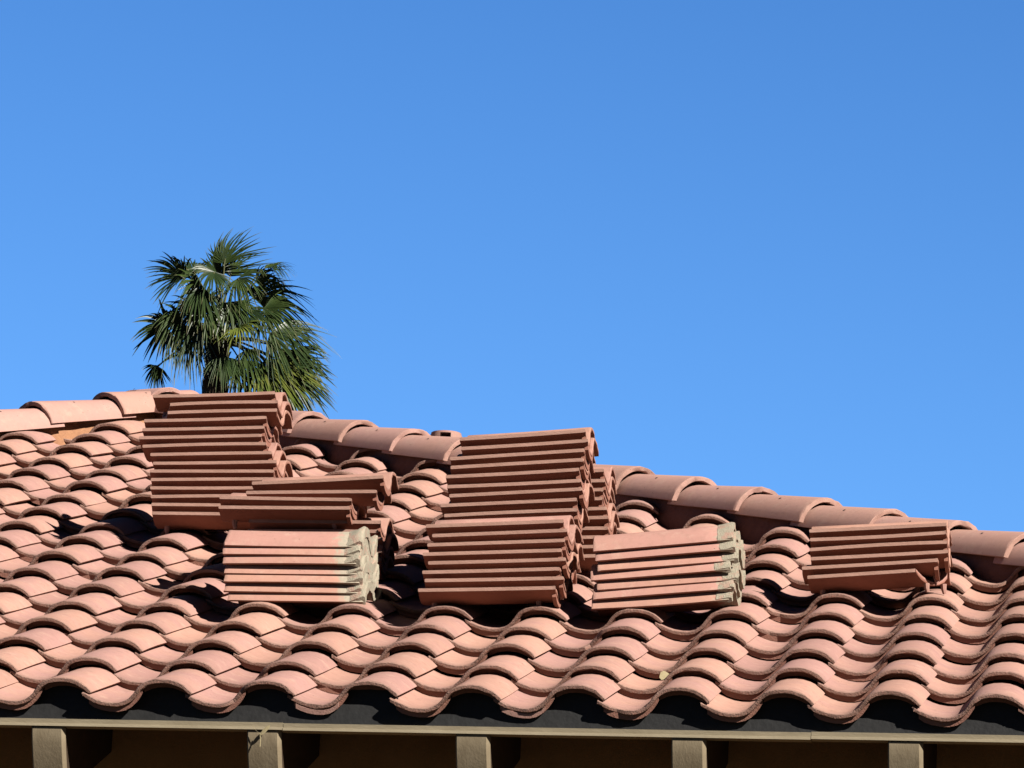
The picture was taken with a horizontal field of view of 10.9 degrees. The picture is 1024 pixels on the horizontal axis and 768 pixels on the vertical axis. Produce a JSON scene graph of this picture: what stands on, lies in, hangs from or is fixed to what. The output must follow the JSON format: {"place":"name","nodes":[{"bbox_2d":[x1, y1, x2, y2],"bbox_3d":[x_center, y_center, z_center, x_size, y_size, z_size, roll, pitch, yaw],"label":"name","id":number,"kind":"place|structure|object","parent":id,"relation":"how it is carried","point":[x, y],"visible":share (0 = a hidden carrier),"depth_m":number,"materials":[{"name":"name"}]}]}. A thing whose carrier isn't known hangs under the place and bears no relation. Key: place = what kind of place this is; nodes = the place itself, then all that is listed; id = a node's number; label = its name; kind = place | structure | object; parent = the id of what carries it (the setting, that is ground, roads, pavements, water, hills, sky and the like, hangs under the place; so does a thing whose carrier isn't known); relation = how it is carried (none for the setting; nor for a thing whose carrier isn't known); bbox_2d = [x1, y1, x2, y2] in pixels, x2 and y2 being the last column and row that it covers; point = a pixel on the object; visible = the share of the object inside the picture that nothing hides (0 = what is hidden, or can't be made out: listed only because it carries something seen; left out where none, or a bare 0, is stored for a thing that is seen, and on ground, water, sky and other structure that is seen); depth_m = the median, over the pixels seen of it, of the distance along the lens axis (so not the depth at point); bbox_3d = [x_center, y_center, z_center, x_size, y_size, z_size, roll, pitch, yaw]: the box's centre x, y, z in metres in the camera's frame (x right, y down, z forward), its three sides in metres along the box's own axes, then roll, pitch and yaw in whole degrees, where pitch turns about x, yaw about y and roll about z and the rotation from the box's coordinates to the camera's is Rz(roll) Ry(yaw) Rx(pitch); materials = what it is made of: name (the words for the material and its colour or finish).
{"place":"outdoors","nodes":[
{"label":"outdoors","id":0,"kind":"place"},
{"bbox_2d":[0,0,1023,531],"label":"sky","id":1,"kind":"structure","parent":0,"point":[777,246],"materials":[{"name":"blue"}]},
{"label":"ground","id":2,"kind":"structure","parent":0,"visible":0},
{"bbox_2d":[132,227,337,418],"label":"palm tree","id":3,"kind":"object","parent":2,"relation":"on","point":[291,374],"visible":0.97,"depth_m":74.66,"materials":[{"name":"green plant"}]},
{"bbox_2d":[0,387,1023,767],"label":"house","id":4,"kind":"structure","parent":2,"relation":"on","point":[132,635],"depth_m":15.48,"materials":[{"name":"tile"}]},
{"bbox_2d":[152,511,249,533],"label":"clay tile","id":5,"kind":"object","parent":4,"relation":"on","point":[166,521],"visible":0.41,"depth_m":17.74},
{"bbox_2d":[151,503,220,511],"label":"clay tile","id":6,"kind":"object","parent":5,"relation":"on","point":[185,507],"visible":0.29,"depth_m":17.73,"materials":[{"name":"brown tile"}]},
{"bbox_2d":[151,494,230,502],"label":"clay tile","id":7,"kind":"object","parent":6,"relation":"on","point":[199,498],"visible":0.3,"depth_m":17.74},
{"bbox_2d":[150,486,253,494],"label":"clay tile","id":8,"kind":"object","parent":7,"relation":"on","point":[169,490],"visible":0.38,"depth_m":17.74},
{"bbox_2d":[151,477,272,486],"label":"clay tile","id":9,"kind":"object","parent":8,"relation":"on","point":[225,481],"visible":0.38,"depth_m":17.74,"materials":[{"name":"brown tile"}]},
{"bbox_2d":[150,469,287,477],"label":"clay tile","id":10,"kind":"object","parent":9,"relation":"on","point":[166,473],"visible":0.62,"depth_m":17.75,"materials":[{"name":"brown tile"}]},
{"bbox_2d":[153,460,292,477],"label":"clay tile","id":11,"kind":"object","parent":10,"relation":"on","point":[285,465],"visible":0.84,"depth_m":17.76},
{"bbox_2d":[150,450,286,467],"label":"clay tile","id":12,"kind":"object","parent":11,"relation":"on","point":[280,455],"visible":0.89,"depth_m":17.76,"materials":[{"name":"orange ceramic"}]},
{"bbox_2d":[143,442,281,461],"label":"clay tile","id":13,"kind":"object","parent":12,"relation":"on","point":[209,447],"visible":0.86,"depth_m":17.77,"materials":[{"name":"orange ceramic"}]},
{"bbox_2d":[139,434,275,449],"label":"clay tile","id":14,"kind":"object","parent":13,"relation":"on","point":[145,440],"visible":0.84,"depth_m":17.78,"materials":[{"name":"orange ceramic"}]},
{"bbox_2d":[142,426,278,446],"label":"clay tile","id":15,"kind":"object","parent":14,"relation":"on","point":[205,431],"visible":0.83,"depth_m":17.79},
{"bbox_2d":[144,416,282,437],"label":"clay tile","id":16,"kind":"object","parent":15,"relation":"on","point":[213,422],"visible":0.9,"depth_m":17.79,"materials":[{"name":"orange ceramic"}]},
{"bbox_2d":[166,408,292,428],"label":"clay tile","id":17,"kind":"object","parent":16,"relation":"on","point":[275,420],"visible":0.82,"depth_m":17.80,"materials":[{"name":"orange ceramic"}]},
{"bbox_2d":[162,400,292,419],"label":"clay tile","id":18,"kind":"object","parent":17,"relation":"on","point":[240,404],"visible":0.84,"depth_m":17.81,"materials":[{"name":"orange ceramic"}]},
{"bbox_2d":[153,391,287,411],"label":"clay tile","id":19,"kind":"object","parent":18,"relation":"on","point":[162,402],"visible":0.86,"depth_m":17.82,"materials":[{"name":"orange ceramic"}]},
{"bbox_2d":[254,725,269,746],"bbox_3d":[-0.688,0.965,14.697,0.050,0.060,0.012,0,-14,8],"label":"dry weed","id":20,"kind":"object","parent":4,"relation":"attached to","point":[265,729],"visible":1,"depth_m":14.70,"materials":[{"name":"plant"}]},
{"bbox_2d":[227,580,381,607],"bbox_3d":[-0.628,0.641,16.283,0.427,0.102,0.310,0,3,8],"label":"clay tile","id":21,"kind":"object","parent":4,"relation":"on","point":[364,595],"visible":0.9,"depth_m":16.15,"materials":[{"name":"orange ceramic"}]},
{"bbox_2d":[224,573,378,594],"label":"clay tile","id":22,"kind":"object","parent":21,"relation":"on","point":[310,588],"visible":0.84,"depth_m":16.15,"materials":[{"name":"brown tile"}]},
{"bbox_2d":[224,563,378,590],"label":"clay tile","id":23,"kind":"object","parent":22,"relation":"on","point":[356,579],"visible":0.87,"depth_m":16.15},
{"bbox_2d":[224,554,378,582],"bbox_3d":[-0.638,0.562,16.310,0.426,0.102,0.310,0,2,8],"label":"clay tile","id":24,"kind":"object","parent":23,"relation":"on","point":[340,570],"visible":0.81,"depth_m":16.17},
{"bbox_2d":[223,544,377,572],"bbox_3d":[-0.643,0.531,16.310,0.428,0.102,0.310,0,2,9],"label":"clay tile","id":25,"kind":"object","parent":24,"relation":"on","point":[355,559],"visible":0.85,"depth_m":16.17,"materials":[{"name":"brown ceramic"}]},
{"bbox_2d":[223,537,373,562],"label":"clay tile","id":26,"kind":"object","parent":25,"relation":"on","point":[335,552],"visible":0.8,"depth_m":16.18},
{"bbox_2d":[224,526,377,556],"bbox_3d":[-0.642,0.479,16.332,0.427,0.104,0.310,0,2,7],"label":"clay tile","id":27,"kind":"object","parent":26,"relation":"on","point":[271,539],"visible":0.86,"depth_m":16.20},
{"bbox_2d":[377,556,394,579],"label":"clay tile","id":28,"kind":"object","parent":4,"relation":"on","point":[382,572],"visible":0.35,"depth_m":16.69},
{"bbox_2d":[377,546,394,570],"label":"clay tile","id":29,"kind":"object","parent":28,"relation":"on","point":[384,562],"visible":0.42,"depth_m":16.72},
{"bbox_2d":[377,534,398,558],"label":"clay tile","id":30,"kind":"object","parent":29,"relation":"on","point":[391,540],"visible":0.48,"depth_m":16.76,"materials":[{"name":"brown tile"}]},
{"bbox_2d":[247,526,391,536],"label":"clay tile","id":31,"kind":"object","parent":30,"relation":"on","point":[376,532],"visible":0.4,"depth_m":16.67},
{"bbox_2d":[249,518,393,541],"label":"clay tile","id":32,"kind":"object","parent":31,"relation":"on","point":[380,525],"visible":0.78,"depth_m":16.69,"materials":[{"name":"brown tile"}]},
{"bbox_2d":[219,505,365,528],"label":"clay tile","id":33,"kind":"object","parent":32,"relation":"on","point":[234,515],"visible":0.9,"depth_m":16.66,"materials":[{"name":"brown tile"}]},
{"bbox_2d":[219,493,367,519],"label":"clay tile","id":34,"kind":"object","parent":33,"relation":"on","point":[238,499],"visible":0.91,"depth_m":16.65,"materials":[{"name":"brown tile"}]},
{"bbox_2d":[246,490,391,510],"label":"clay tile","id":35,"kind":"object","parent":34,"relation":"on","point":[375,499],"visible":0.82,"depth_m":16.70,"materials":[{"name":"brown tile"}]},
{"bbox_2d":[252,472,398,495],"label":"clay tile","id":36,"kind":"object","parent":35,"relation":"on","point":[385,483],"visible":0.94,"depth_m":16.72,"materials":[{"name":"brown tile"}]},
{"bbox_2d":[431,430,461,436],"bbox_3d":[-0.256,0.400,20.018,0.120,0.442,0.120,0,-14,8],"label":"vent pipe","id":37,"kind":"object","parent":4,"relation":"on","point":[447,433],"visible":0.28,"depth_m":20.02,"materials":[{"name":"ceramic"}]},
{"bbox_2d":[418,586,568,612],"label":"clay tile","id":38,"kind":"object","parent":4,"relation":"on","point":[536,595],"visible":0.86,"depth_m":15.99,"materials":[{"name":"brown ceramic"}]},
{"bbox_2d":[425,576,572,599],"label":"clay tile","id":39,"kind":"object","parent":38,"relation":"on","point":[562,589],"visible":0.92,"depth_m":15.98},
{"bbox_2d":[422,567,571,583],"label":"clay tile","id":40,"kind":"object","parent":39,"relation":"on","point":[503,573],"visible":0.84,"depth_m":15.99,"materials":[{"name":"brown tile"}]},
{"bbox_2d":[428,552,578,578],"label":"clay tile","id":41,"kind":"object","parent":40,"relation":"on","point":[567,567],"visible":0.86,"depth_m":15.99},
{"bbox_2d":[423,548,566,569],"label":"clay tile","id":42,"kind":"object","parent":41,"relation":"on","point":[493,555],"visible":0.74,"depth_m":16.01,"materials":[{"name":"brown ceramic"}]},
{"bbox_2d":[427,538,577,560],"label":"clay tile","id":43,"kind":"object","parent":42,"relation":"on","point":[502,545],"visible":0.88,"depth_m":16.00,"materials":[{"name":"brown ceramic"}]},
{"bbox_2d":[432,525,581,550],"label":"clay tile","id":44,"kind":"object","parent":43,"relation":"on","point":[572,537],"visible":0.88,"depth_m":16.01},
{"bbox_2d":[426,515,574,541],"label":"clay tile","id":45,"kind":"object","parent":44,"relation":"on","point":[499,524],"visible":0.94,"depth_m":16.03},
{"bbox_2d":[572,570,576,583],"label":"clay tile","id":46,"kind":"object","parent":4,"relation":"on","point":[574,580],"visible":0.07,"depth_m":16.58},
{"bbox_2d":[572,562,580,579],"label":"clay tile","id":47,"kind":"object","parent":46,"relation":"on","point":[578,570],"visible":0.09,"depth_m":16.57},
{"bbox_2d":[576,544,583,561],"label":"clay tile","id":48,"kind":"object","parent":47,"relation":"on","point":[580,555],"visible":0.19,"depth_m":16.57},
{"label":"clay tile","id":49,"kind":"object","parent":48,"relation":"on","visible":0},
{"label":"clay tile","id":50,"kind":"object","parent":49,"relation":"on","visible":0},
{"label":"clay tile","id":51,"kind":"object","parent":50,"relation":"on","visible":0},
{"bbox_2d":[444,508,588,529],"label":"clay tile","id":52,"kind":"object","parent":51,"relation":"on","point":[578,521],"visible":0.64,"depth_m":16.37,"materials":[{"name":"brown tile"}]},
{"bbox_2d":[440,498,587,518],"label":"clay tile","id":53,"kind":"object","parent":52,"relation":"on","point":[451,508],"visible":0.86,"depth_m":16.38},
{"bbox_2d":[449,483,594,508],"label":"clay tile","id":54,"kind":"object","parent":53,"relation":"on","point":[583,500],"visible":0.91,"depth_m":16.38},
{"bbox_2d":[447,479,589,494],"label":"clay tile","id":55,"kind":"object","parent":54,"relation":"on","point":[499,487],"visible":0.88,"depth_m":16.40,"materials":[{"name":"brown tile"}]},
{"bbox_2d":[446,468,591,489],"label":"clay tile","id":56,"kind":"object","parent":55,"relation":"on","point":[529,476],"visible":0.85,"depth_m":16.40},
{"bbox_2d":[450,458,594,479],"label":"clay tile","id":57,"kind":"object","parent":56,"relation":"on","point":[522,466],"visible":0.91,"depth_m":16.40,"materials":[{"name":"brown tile"}]},
{"bbox_2d":[450,448,595,470],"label":"clay tile","id":58,"kind":"object","parent":57,"relation":"on","point":[460,459],"visible":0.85,"depth_m":16.42,"materials":[{"name":"brown tile"}]},
{"bbox_2d":[461,438,598,460],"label":"clay tile","id":59,"kind":"object","parent":58,"relation":"on","point":[523,447],"visible":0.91,"depth_m":16.42,"materials":[{"name":"orange ceramic"}]},
{"bbox_2d":[460,427,594,448],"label":"clay tile","id":60,"kind":"object","parent":59,"relation":"on","point":[588,433],"visible":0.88,"depth_m":16.43,"materials":[{"name":"orange ceramic"}]},
{"bbox_2d":[579,554,597,570],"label":"clay tile","id":61,"kind":"object","parent":4,"relation":"on","point":[587,563],"visible":0.08,"depth_m":16.64,"materials":[{"name":"brown ceramic"}]},
{"bbox_2d":[582,545,595,553],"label":"clay tile","id":62,"kind":"object","parent":61,"relation":"on","point":[587,549],"visible":0.04,"depth_m":16.63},
{"bbox_2d":[582,535,601,544],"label":"clay tile","id":63,"kind":"object","parent":62,"relation":"on","point":[587,539],"visible":0.1,"depth_m":16.64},
{"bbox_2d":[582,522,616,535],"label":"clay tile","id":64,"kind":"object","parent":63,"relation":"on","point":[597,530],"visible":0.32,"depth_m":16.65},
{"bbox_2d":[582,511,619,534],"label":"clay tile","id":65,"kind":"object","parent":64,"relation":"on","point":[598,520],"visible":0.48,"depth_m":16.66,"materials":[{"name":"brown tile"}]},
{"bbox_2d":[587,503,615,525],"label":"clay tile","id":66,"kind":"object","parent":65,"relation":"on","point":[598,511],"visible":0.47,"depth_m":16.67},
{"bbox_2d":[588,496,612,509],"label":"clay tile","id":67,"kind":"object","parent":66,"relation":"on","point":[598,502],"visible":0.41,"depth_m":16.67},
{"bbox_2d":[593,487,614,508],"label":"clay tile","id":68,"kind":"object","parent":67,"relation":"on","point":[598,492],"visible":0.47,"depth_m":16.68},
{"bbox_2d":[591,477,616,500],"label":"clay tile","id":69,"kind":"object","parent":68,"relation":"on","point":[599,483],"visible":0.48,"depth_m":16.70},
{"bbox_2d":[590,466,616,489],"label":"clay tile","id":70,"kind":"object","parent":69,"relation":"on","point":[607,473],"visible":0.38,"depth_m":16.80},
{"bbox_2d":[659,671,668,679],"bbox_3d":[0.425,0.811,14.915,0.029,0.028,0.008,0,-14,8],"label":"dry leaf","id":71,"kind":"object","parent":4,"relation":"on","point":[663,675],"visible":1,"depth_m":14.92,"materials":[{"name":"plant"}]},
{"bbox_2d":[591,583,741,615],"bbox_3d":[0.464,0.648,16.072,0.427,0.091,0.310,-4,2,7],"label":"clay tile","id":72,"kind":"object","parent":4,"relation":"on","point":[684,602],"visible":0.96,"depth_m":15.94,"materials":[{"name":"orange ceramic"}]},
{"bbox_2d":[593,580,741,600],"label":"clay tile","id":73,"kind":"object","parent":72,"relation":"on","point":[725,586],"visible":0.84,"depth_m":15.93,"materials":[{"name":"ceramic"}]},
{"bbox_2d":[597,562,745,590],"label":"clay tile","id":74,"kind":"object","parent":73,"relation":"on","point":[736,574],"visible":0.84,"depth_m":15.95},
{"bbox_2d":[591,561,731,581],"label":"clay tile","id":75,"kind":"object","parent":74,"relation":"on","point":[725,567],"visible":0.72,"depth_m":15.95,"materials":[{"name":"brown tile"}]},
{"bbox_2d":[597,542,745,571],"bbox_3d":[0.480,0.533,16.100,0.425,0.094,0.310,-5,2,6],"label":"clay tile","id":76,"kind":"object","parent":75,"relation":"on","point":[678,560],"visible":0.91,"depth_m":15.96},
{"bbox_2d":[595,532,743,561],"bbox_3d":[0.474,0.503,16.104,0.429,0.092,0.310,-5,2,7],"label":"clay tile","id":77,"kind":"object","parent":76,"relation":"on","point":[730,546],"visible":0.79,"depth_m":15.96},
{"bbox_2d":[593,522,740,552],"bbox_3d":[0.467,0.474,16.114,0.425,0.093,0.311,-5,2,6],"label":"clay tile","id":78,"kind":"object","parent":77,"relation":"on","point":[673,537],"visible":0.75,"depth_m":15.98,"materials":[{"name":"brown tile"}]},
{"bbox_2d":[807,568,950,594],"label":"clay tile","id":79,"kind":"object","parent":4,"relation":"on","point":[865,581],"visible":0.95,"depth_m":16.20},
{"bbox_2d":[802,558,940,584],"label":"clay tile","id":80,"kind":"object","parent":79,"relation":"on","point":[924,568],"visible":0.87,"depth_m":16.19,"materials":[{"name":"brown tile"}]},
{"bbox_2d":[811,548,952,572],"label":"clay tile","id":81,"kind":"object","parent":80,"relation":"on","point":[944,557],"visible":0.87,"depth_m":16.19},
{"bbox_2d":[810,538,949,556],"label":"clay tile","id":82,"kind":"object","parent":81,"relation":"on","point":[880,548],"visible":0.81,"depth_m":16.20,"materials":[{"name":"brown ceramic"}]},
{"bbox_2d":[810,528,951,552],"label":"clay tile","id":83,"kind":"object","parent":82,"relation":"on","point":[872,539],"visible":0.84,"depth_m":16.20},
{"bbox_2d":[809,520,947,538],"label":"clay tile","id":84,"kind":"object","parent":83,"relation":"on","point":[873,529],"visible":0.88,"depth_m":16.23,"materials":[{"name":"brown tile"}]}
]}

